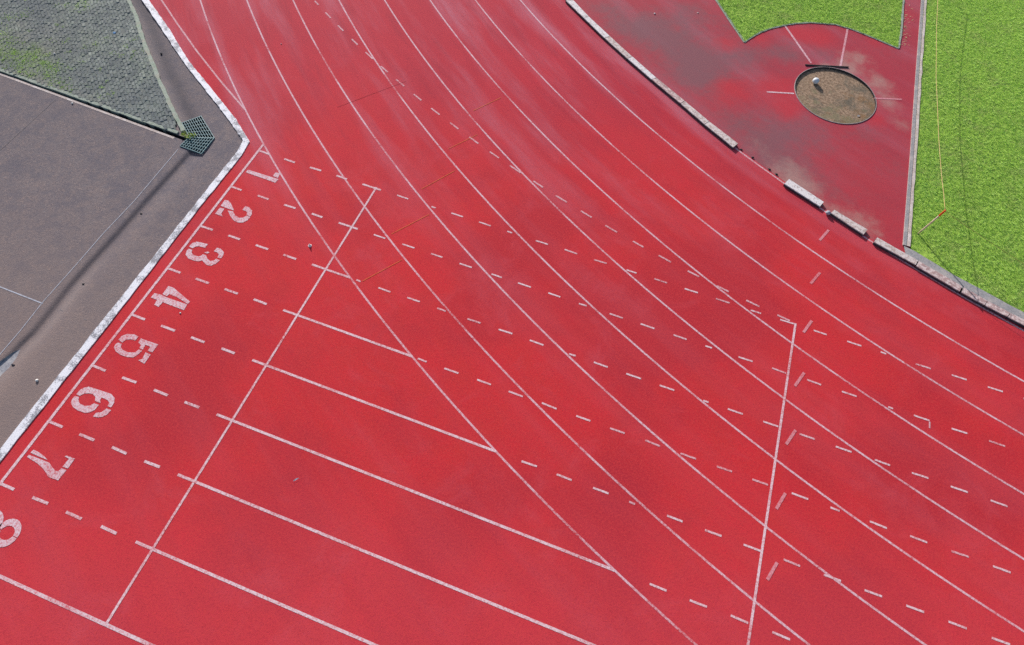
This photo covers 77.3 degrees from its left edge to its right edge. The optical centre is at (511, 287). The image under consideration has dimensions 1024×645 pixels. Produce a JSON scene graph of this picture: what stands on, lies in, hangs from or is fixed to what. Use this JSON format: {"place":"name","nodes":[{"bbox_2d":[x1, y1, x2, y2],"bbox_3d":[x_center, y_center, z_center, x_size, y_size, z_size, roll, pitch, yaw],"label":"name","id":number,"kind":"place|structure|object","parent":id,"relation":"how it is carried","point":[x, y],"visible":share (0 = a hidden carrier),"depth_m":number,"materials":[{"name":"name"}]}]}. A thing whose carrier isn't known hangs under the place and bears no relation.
{"place":"outdoors","nodes":[
{"label":"outdoors","id":0,"kind":"place"},
{"bbox_2d":[0,0,176,130],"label":"paving","id":1,"kind":"structure","parent":0,"point":[97,29],"depth_m":17.04,"materials":[{"name":"grey stone"}]},
{"bbox_2d":[0,0,97,91],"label":"grass tufts","id":2,"kind":"object","parent":1,"relation":"on","point":[33,54],"visible":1,"depth_m":16.78,"materials":[{"name":"green plant"}]},
{"bbox_2d":[0,3,143,95],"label":"weeds","id":3,"kind":"object","parent":1,"relation":"on","point":[58,58],"visible":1,"depth_m":16.90,"materials":[{"name":"green plant"}]},
{"bbox_2d":[0,0,242,447],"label":"apron","id":4,"kind":"object","parent":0,"point":[75,179],"visible":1,"depth_m":14.60,"materials":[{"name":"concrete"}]},
{"bbox_2d":[0,349,19,375],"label":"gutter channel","id":5,"kind":"object","parent":4,"relation":"in","point":[6,362],"visible":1,"depth_m":12.61,"materials":[{"name":"concrete"}]},
{"bbox_2d":[0,287,42,303],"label":"pavement joint","id":6,"kind":"object","parent":4,"relation":"on","point":[22,295],"visible":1,"depth_m":13.32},
{"bbox_2d":[0,98,56,149],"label":"pavement joint","id":7,"kind":"object","parent":4,"relation":"on","point":[31,121],"visible":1,"depth_m":15.72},
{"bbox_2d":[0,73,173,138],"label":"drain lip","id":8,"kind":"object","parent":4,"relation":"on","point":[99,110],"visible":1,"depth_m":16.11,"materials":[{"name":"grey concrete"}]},
{"bbox_2d":[0,149,177,353],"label":"pavement joint","id":9,"kind":"object","parent":4,"relation":"on","point":[85,253],"visible":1,"depth_m":13.85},
{"bbox_2d":[0,68,178,133],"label":"mossy kerb","id":10,"kind":"structure","parent":4,"relation":"on","point":[132,118],"depth_m":16.20,"materials":[{"name":"grey concrete"}]},
{"bbox_2d":[0,0,249,461],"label":"border kerb","id":11,"kind":"structure","parent":4,"relation":"on","point":[48,394],"depth_m":13.85,"materials":[{"name":"white paint"}]},
{"bbox_2d":[87,102,186,140],"bbox_3d":[-13.642,-5.675,16.744,12.209,0.208,0.095,20,60,9],"label":"drain channel","id":12,"kind":"object","parent":4,"relation":"in","point":[161,130],"visible":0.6,"depth_m":15.93,"materials":[{"name":"concrete"}]},
{"bbox_2d":[127,0,185,132],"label":"mossy kerb","id":13,"kind":"structure","parent":4,"relation":"on","point":[157,74],"depth_m":16.89,"materials":[{"name":"concrete"}]},
{"bbox_2d":[182,117,212,152],"bbox_3d":[-7.819,-3.584,15.963,0.755,0.468,1.188,-30,65,-19],"label":"drain pit","id":14,"kind":"object","parent":4,"relation":"in","point":[197,133],"visible":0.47,"depth_m":16.25,"materials":[{"name":"concrete"}]},
{"bbox_2d":[180,116,214,154],"bbox_3d":[-7.808,-3.700,15.755,0.803,0.039,1.248,-30,65,-19],"label":"drain grate","id":15,"kind":"object","parent":14,"relation":"on","point":[193,139],"visible":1,"depth_m":15.73,"materials":[{"name":"grey metal"}]},
{"bbox_2d":[181,131,195,137],"bbox_3d":[-7.933,-3.755,15.711,0.373,0.065,0.254,19,60,8],"label":"weed","id":16,"kind":"object","parent":15,"relation":"on","point":[184,135],"visible":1,"depth_m":15.71,"materials":[{"name":"green plant"}]},
{"bbox_2d":[0,0,1023,644],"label":"running track","id":17,"kind":"structure","parent":0,"point":[84,564],"depth_m":12.73,"materials":[{"name":"rubber"}]},
{"bbox_2d":[0,511,20,546],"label":"lane number","id":18,"kind":"object","parent":17,"relation":"on","point":[15,524],"visible":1,"depth_m":11.03,"materials":[{"name":"paint"}]},
{"bbox_2d":[27,450,74,479],"bbox_3d":[-8.412,3.161,11.611,0.811,0.001,0.436,19,60,8],"label":"lane number","id":19,"kind":"object","parent":17,"relation":"on","point":[49,470],"visible":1,"depth_m":11.58,"materials":[{"name":"paint"}]},
{"bbox_2d":[1,483,116,534],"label":"dashed line","id":20,"kind":"object","parent":17,"relation":"on","point":[67,512],"visible":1,"depth_m":11.19,"materials":[{"name":"paint"}]},
{"bbox_2d":[0,574,153,644],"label":"straight line","id":21,"kind":"object","parent":17,"relation":"on","point":[76,611],"visible":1,"depth_m":10.43,"materials":[{"name":"paint"}]},
{"bbox_2d":[71,387,114,416],"bbox_3d":[-7.982,2.179,12.221,0.819,0.001,0.495,19,60,8],"label":"lane number","id":22,"kind":"object","parent":17,"relation":"on","point":[97,394],"visible":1,"depth_m":12.23,"materials":[{"name":"paint"}]},
{"bbox_2d":[49,421,159,467],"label":"dashed line","id":23,"kind":"object","parent":17,"relation":"on","point":[113,447],"visible":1,"depth_m":11.80,"materials":[{"name":"paint"}]},
{"bbox_2d":[0,144,263,484],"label":"start line","id":24,"kind":"object","parent":17,"relation":"on","point":[108,343],"visible":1,"depth_m":13.03,"materials":[{"name":"paint"}]},
{"bbox_2d":[114,334,157,362],"bbox_3d":[-7.563,1.196,12.831,0.797,0.001,0.478,19,60,8],"label":"lane number","id":25,"kind":"object","parent":17,"relation":"on","point":[123,338],"visible":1,"depth_m":12.83,"materials":[{"name":"paint"}]},
{"bbox_2d":[151,286,189,309],"bbox_3d":[-7.147,0.240,13.424,0.807,0.001,0.504,19,60,8],"label":"lane number","id":26,"kind":"object","parent":17,"relation":"on","point":[159,298],"visible":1,"depth_m":13.42,"materials":[{"name":"paint"}]},
{"bbox_2d":[161,0,244,109],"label":"lane line","id":27,"kind":"object","parent":17,"relation":"on","point":[222,83],"visible":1,"depth_m":17.16,"materials":[{"name":"paint"}]},
{"bbox_2d":[186,242,223,265],"bbox_3d":[-6.742,-0.748,14.037,0.821,0.001,0.482,19,60,8],"label":"lane number","id":28,"kind":"object","parent":17,"relation":"on","point":[202,257],"visible":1,"depth_m":14.01,"materials":[{"name":"paint"}]},
{"bbox_2d":[215,200,251,222],"bbox_3d":[-6.334,-1.732,14.646,0.797,0.001,0.470,19,60,8],"label":"lane number","id":29,"kind":"object","parent":17,"relation":"on","point":[228,205],"visible":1,"depth_m":14.64,"materials":[{"name":"paint"}]},
{"bbox_2d":[104,187,376,625],"bbox_3d":[-4.894,1.540,12.771,0.043,0.001,9.820,19,60,8],"label":"hurdle line","id":30,"kind":"object","parent":17,"relation":"on","point":[193,482],"visible":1,"depth_m":12.09,"materials":[{"name":"paint"}]},
{"bbox_2d":[135,540,377,644],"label":"straight line","id":31,"kind":"object","parent":17,"relation":"on","point":[258,594],"visible":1,"depth_m":10.67,"materials":[{"name":"paint"}]},
{"bbox_2d":[246,170,279,181],"bbox_3d":[-5.914,-2.720,15.259,0.815,0.001,0.293,19,60,8],"label":"lane number","id":32,"kind":"object","parent":17,"relation":"on","point":[269,178],"visible":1,"depth_m":15.22,"materials":[{"name":"paint"}]},
{"bbox_2d":[312,264,349,277],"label":"straight line","id":33,"kind":"object","parent":17,"relation":"on","point":[329,270],"visible":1,"depth_m":13.95,"materials":[{"name":"paint"}]},
{"bbox_2d":[283,309,411,356],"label":"straight line","id":34,"kind":"object","parent":17,"relation":"on","point":[348,333],"visible":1,"depth_m":13.21,"materials":[{"name":"paint"}]},
{"bbox_2d":[252,359,495,452],"bbox_3d":[-2.748,2.272,12.452,5.211,0.001,0.048,19,60,8],"label":"straight line","id":35,"kind":"object","parent":17,"relation":"on","point":[383,409],"visible":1,"depth_m":12.43,"materials":[{"name":"paint"}]},
{"bbox_2d":[363,260,400,280],"bbox_3d":[-2.841,-0.376,14.027,0.982,0.001,0.018,-31,65,-19],"label":"exchange mark","id":36,"kind":"object","parent":17,"relation":"on","point":[382,270],"visible":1,"depth_m":14.03,"materials":[{"name":"orange paint"}]},
{"bbox_2d":[177,473,595,644],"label":"straight line","id":37,"kind":"object","parent":17,"relation":"on","point":[394,563],"visible":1,"depth_m":11.02,"materials":[{"name":"paint"}]},
{"bbox_2d":[391,214,428,233],"bbox_3d":[-2.328,-1.461,14.702,1.005,0.001,0.018,-31,65,-19],"label":"exchange mark","id":38,"kind":"object","parent":17,"relation":"on","point":[409,224],"visible":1,"depth_m":14.70,"materials":[{"name":"orange paint"}]},
{"bbox_2d":[216,413,614,571],"bbox_3d":[-1.923,3.664,11.665,7.895,0.001,0.048,19,60,8],"label":"straight line","id":39,"kind":"object","parent":17,"relation":"on","point":[428,497],"visible":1,"depth_m":11.62,"materials":[{"name":"paint"}]},
{"bbox_2d":[92,365,789,640],"bbox_3d":[1.849,4.934,11.112,21.534,0.001,0.061,19,60,8],"label":"dashed line","id":40,"kind":"object","parent":17,"relation":"on","point":[197,406],"visible":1,"depth_m":11.03,"materials":[{"name":"paint"}]},
{"bbox_2d":[200,0,697,644],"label":"lane line","id":41,"kind":"object","parent":17,"relation":"on","point":[434,382],"visible":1,"depth_m":12.68,"materials":[{"name":"paint"}]},
{"bbox_2d":[246,0,810,644],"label":"lane line","id":42,"kind":"object","parent":17,"relation":"on","point":[508,374],"visible":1,"depth_m":12.74,"materials":[{"name":"paint"}]},
{"bbox_2d":[315,1,789,320],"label":"dashed line","id":43,"kind":"object","parent":17,"relation":"on","point":[542,186],"visible":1,"depth_m":15.45,"materials":[{"name":"paint"}]},
{"bbox_2d":[132,314,1009,644],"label":"dashed line","id":44,"kind":"object","parent":17,"relation":"on","point":[634,504],"visible":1,"depth_m":11.52,"materials":[{"name":"paint"}]},
{"bbox_2d":[565,0,587,19],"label":"kerb block","id":45,"kind":"structure","parent":17,"relation":"on","point":[577,9],"depth_m":18.91,"materials":[{"name":"white paint"}]},
{"bbox_2d":[168,268,1010,572],"bbox_3d":[3.045,3.108,12.268,22.346,0.001,0.059,19,60,8],"label":"dashed line","id":46,"kind":"object","parent":17,"relation":"on","point":[624,432],"visible":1,"depth_m":12.33,"materials":[{"name":"paint"}]},
{"bbox_2d":[584,16,608,39],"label":"kerb block","id":47,"kind":"structure","parent":17,"relation":"on","point":[597,29],"depth_m":18.49,"materials":[{"name":"white paint"}]},
{"bbox_2d":[201,225,1007,506],"bbox_3d":[3.466,2.135,12.872,22.323,0.001,0.057,19,60,8],"label":"dashed line","id":48,"kind":"object","parent":17,"relation":"on","point":[234,237],"visible":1,"depth_m":13.02,"materials":[{"name":"paint"}]},
{"bbox_2d":[292,0,926,644],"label":"lane line","id":49,"kind":"object","parent":17,"relation":"on","point":[590,376],"visible":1,"depth_m":12.84,"materials":[{"name":"paint"}]},
{"bbox_2d":[231,186,1004,446],"bbox_3d":[3.887,1.161,13.476,22.324,0.001,0.061,19,60,8],"label":"dashed line","id":50,"kind":"object","parent":17,"relation":"on","point":[610,313],"visible":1,"depth_m":13.73,"materials":[{"name":"paint"}]},
{"bbox_2d":[605,36,631,59],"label":"kerb block","id":51,"kind":"structure","parent":17,"relation":"on","point":[618,48],"depth_m":18.09,"materials":[{"name":"paint"}]},
{"bbox_2d":[260,150,1002,391],"bbox_3d":[4.309,0.188,14.080,22.325,0.001,0.063,19,60,8],"label":"dashed line","id":52,"kind":"object","parent":17,"relation":"on","point":[627,269],"visible":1,"depth_m":14.33,"materials":[{"name":"paint"}]},
{"bbox_2d":[627,57,655,80],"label":"kerb block","id":53,"kind":"structure","parent":17,"relation":"on","point":[640,68],"depth_m":17.69,"materials":[{"name":"white paint"}]},
{"bbox_2d":[338,0,1023,631],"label":"lane line","id":54,"kind":"object","parent":17,"relation":"on","point":[674,378],"visible":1,"depth_m":12.96,"materials":[{"name":"paint"}]},
{"bbox_2d":[680,101,708,125],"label":"kerb block","id":55,"kind":"structure","parent":17,"relation":"on","point":[694,113],"depth_m":16.89,"materials":[{"name":"paint"}]},
{"bbox_2d":[384,0,1023,559],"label":"lane line","id":56,"kind":"object","parent":17,"relation":"on","point":[694,328],"visible":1,"depth_m":13.53,"materials":[{"name":"paint"}]},
{"bbox_2d":[704,122,737,148],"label":"kerb block","id":57,"kind":"structure","parent":17,"relation":"on","point":[727,140],"depth_m":16.52,"materials":[{"name":"paint"}]},
{"bbox_2d":[430,0,1023,494],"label":"lane line","id":58,"kind":"object","parent":17,"relation":"on","point":[722,290],"visible":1,"depth_m":14.07,"materials":[{"name":"paint"}]},
{"bbox_2d":[475,0,1023,435],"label":"lane line","id":59,"kind":"object","parent":17,"relation":"on","point":[744,252],"visible":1,"depth_m":14.66,"materials":[{"name":"paint"}]},
{"bbox_2d":[747,323,795,644],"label":"finish line","id":60,"kind":"object","parent":17,"relation":"on","point":[766,518],"visible":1,"depth_m":11.92,"materials":[{"name":"paint"}]},
{"bbox_2d":[520,0,1023,381],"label":"lane line","id":61,"kind":"object","parent":17,"relation":"on","point":[768,219],"visible":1,"depth_m":15.20,"materials":[{"name":"paint"}]},
{"bbox_2d":[766,562,778,580],"bbox_3d":[4.566,4.972,11.236,0.058,0.001,0.367,37,64,17],"label":"lane mark","id":62,"kind":"object","parent":17,"relation":"on","point":[772,570],"visible":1,"depth_m":11.23,"materials":[{"name":"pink paint"}]},
{"bbox_2d":[775,492,786,509],"bbox_3d":[4.982,3.953,11.867,0.058,0.001,0.368,36,64,17],"label":"lane mark","id":63,"kind":"object","parent":17,"relation":"on","point":[780,500],"visible":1,"depth_m":11.87,"materials":[{"name":"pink paint"}]},
{"bbox_2d":[785,429,796,444],"bbox_3d":[5.448,2.921,12.509,0.058,0.001,0.384,38,64,18],"label":"lane mark","id":64,"kind":"object","parent":17,"relation":"on","point":[790,436],"visible":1,"depth_m":12.51,"materials":[{"name":"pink paint"}]},
{"bbox_2d":[794,372,804,385],"bbox_3d":[5.906,1.882,13.154,0.058,0.001,0.403,38,64,18],"label":"lane mark","id":65,"kind":"object","parent":17,"relation":"on","point":[799,379],"visible":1,"depth_m":13.15,"materials":[{"name":"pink paint"}]},
{"bbox_2d":[783,179,823,207],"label":"kerb block","id":66,"kind":"structure","parent":17,"relation":"on","point":[800,191],"depth_m":15.64,"materials":[{"name":"white paint"}]},
{"bbox_2d":[802,320,812,332],"bbox_3d":[6.372,0.837,13.804,0.058,0.001,0.386,38,64,18],"label":"lane mark","id":67,"kind":"object","parent":17,"relation":"on","point":[807,326],"visible":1,"depth_m":13.80,"materials":[{"name":"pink paint"}]},
{"bbox_2d":[810,272,820,283],"bbox_3d":[6.848,-0.216,14.459,0.058,0.001,0.419,41,65,19],"label":"lane mark","id":68,"kind":"object","parent":17,"relation":"on","point":[815,277],"visible":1,"depth_m":14.46,"materials":[{"name":"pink paint"}]},
{"bbox_2d":[819,229,829,240],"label":"lane mark","id":69,"kind":"object","parent":17,"relation":"on","point":[823,235],"visible":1,"depth_m":15.09,"materials":[{"name":"white paint"}]},
{"bbox_2d":[734,147,1023,330],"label":"track edge","id":70,"kind":"object","parent":17,"relation":"on","point":[894,256],"visible":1,"depth_m":14.66,"materials":[{"name":"paint"}]},
{"bbox_2d":[873,238,917,265],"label":"kerb block","id":71,"kind":"structure","parent":17,"relation":"on","point":[887,247],"depth_m":14.87,"materials":[{"name":"paint"}]},
{"bbox_2d":[914,261,961,292],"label":"kerb block","id":72,"kind":"structure","parent":17,"relation":"on","point":[938,277],"depth_m":14.56,"materials":[{"name":"paint"}]},
{"bbox_2d":[959,288,986,306],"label":"kerb block","id":73,"kind":"structure","parent":17,"relation":"on","point":[972,296],"depth_m":14.32,"materials":[{"name":"paint"}]},
{"bbox_2d":[983,301,1009,317],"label":"kerb block","id":74,"kind":"structure","parent":17,"relation":"on","point":[995,309],"depth_m":14.18,"materials":[{"name":"paint"}]},
{"bbox_2d":[1006,313,1023,327],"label":"kerb block","id":75,"kind":"structure","parent":17,"relation":"on","point":[1015,319],"depth_m":14.07,"materials":[{"name":"paint"}]},
{"bbox_2d":[574,0,920,252],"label":"infield surface","id":76,"kind":"object","parent":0,"point":[703,60],"visible":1,"depth_m":17.62,"materials":[{"name":"rubber"}]},
{"bbox_2d":[651,78,684,104],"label":"kerb block","id":77,"kind":"structure","parent":76,"relation":"on","point":[669,92],"depth_m":17.28,"materials":[{"name":"paint"}]},
{"bbox_2d":[715,0,745,42],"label":"turf kerb","id":78,"kind":"structure","parent":76,"relation":"on","point":[729,20],"depth_m":19.03,"materials":[{"name":"grey concrete"}]},
{"bbox_2d":[767,91,793,93],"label":"side line","id":79,"kind":"object","parent":76,"relation":"on","point":[780,92],"visible":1,"depth_m":17.55,"materials":[{"name":"paint"}]},
{"bbox_2d":[785,26,811,62],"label":"sector line","id":80,"kind":"object","parent":76,"relation":"on","point":[802,50],"visible":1,"depth_m":18.63,"materials":[{"name":"paint"}]},
{"bbox_2d":[718,0,901,47],"bbox_3d":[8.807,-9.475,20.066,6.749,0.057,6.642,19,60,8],"label":"grass","id":81,"kind":"structure","parent":76,"relation":"on","point":[812,13],"depth_m":19.36,"materials":[{"name":"green plant"}]},
{"bbox_2d":[745,22,898,48],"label":"turf kerb","id":82,"kind":"structure","parent":76,"relation":"on","point":[754,35],"depth_m":19.02,"materials":[{"name":"grey concrete"}]},
{"bbox_2d":[794,64,876,123],"bbox_3d":[8.918,-5.376,17.672,2.234,0.076,2.432,19,60,8],"label":"throwing ring","id":83,"kind":"object","parent":76,"relation":"on","point":[836,95],"visible":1,"depth_m":17.66,"materials":[{"name":"concrete"}]},
{"bbox_2d":[812,78,818,83],"bbox_3d":[8.448,-5.747,17.807,0.177,0.171,0.175,19,60,8],"label":"white ball","id":84,"kind":"object","parent":83,"relation":"on","point":[815,81],"visible":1,"depth_m":17.75,"materials":[{"name":"paint"}]},
{"bbox_2d":[839,29,848,65],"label":"sector line","id":85,"kind":"object","parent":76,"relation":"on","point":[844,45],"visible":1,"depth_m":18.67,"materials":[{"name":"paint"}]},
{"bbox_2d":[830,210,866,235],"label":"kerb block","id":86,"kind":"structure","parent":76,"relation":"on","point":[860,230],"depth_m":15.24,"materials":[{"name":"paint"}]},
{"bbox_2d":[874,97,901,99],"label":"side line","id":87,"kind":"object","parent":76,"relation":"on","point":[889,98],"visible":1,"depth_m":17.63,"materials":[{"name":"white paint"}]},
{"bbox_2d":[898,0,904,47],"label":"turf kerb","id":88,"kind":"structure","parent":76,"relation":"on","point":[902,18],"depth_m":19.37,"materials":[{"name":"grey concrete"}]},
{"bbox_2d":[902,0,923,245],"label":"turf edging","id":89,"kind":"object","parent":76,"relation":"on","point":[905,232],"visible":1,"depth_m":17.00,"materials":[{"name":"grey concrete"}]},
{"bbox_2d":[903,246,1023,318],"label":"concrete edging","id":90,"kind":"object","parent":76,"relation":"on","point":[969,286],"visible":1,"depth_m":14.52,"materials":[{"name":"grey concrete"}]},
{"bbox_2d":[911,0,1023,311],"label":"infield turf","id":91,"kind":"structure","parent":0,"point":[967,208],"depth_m":16.70,"materials":[{"name":"plant"}]},
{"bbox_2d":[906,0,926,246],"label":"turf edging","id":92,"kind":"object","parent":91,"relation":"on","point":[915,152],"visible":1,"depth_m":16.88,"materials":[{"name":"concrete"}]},
{"bbox_2d":[917,210,945,233],"bbox_3d":[9.711,-1.507,14.834,0.108,0.957,0.046,19,60,8],"label":"barrier post","id":93,"kind":"object","parent":91,"relation":"on","point":[926,226],"visible":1,"depth_m":14.81,"materials":[{"name":"brown wood"}]},
{"bbox_2d":[936,1,944,205],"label":"barrier tape","id":94,"kind":"object","parent":93,"relation":"attached to","point":[937,101],"visible":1,"depth_m":16.49,"materials":[{"name":"plastic"}]},
{"bbox_2d":[946,212,1023,263],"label":"barrier rope","id":95,"kind":"object","parent":93,"relation":"attached to","point":[983,237],"visible":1,"depth_m":14.15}
]}

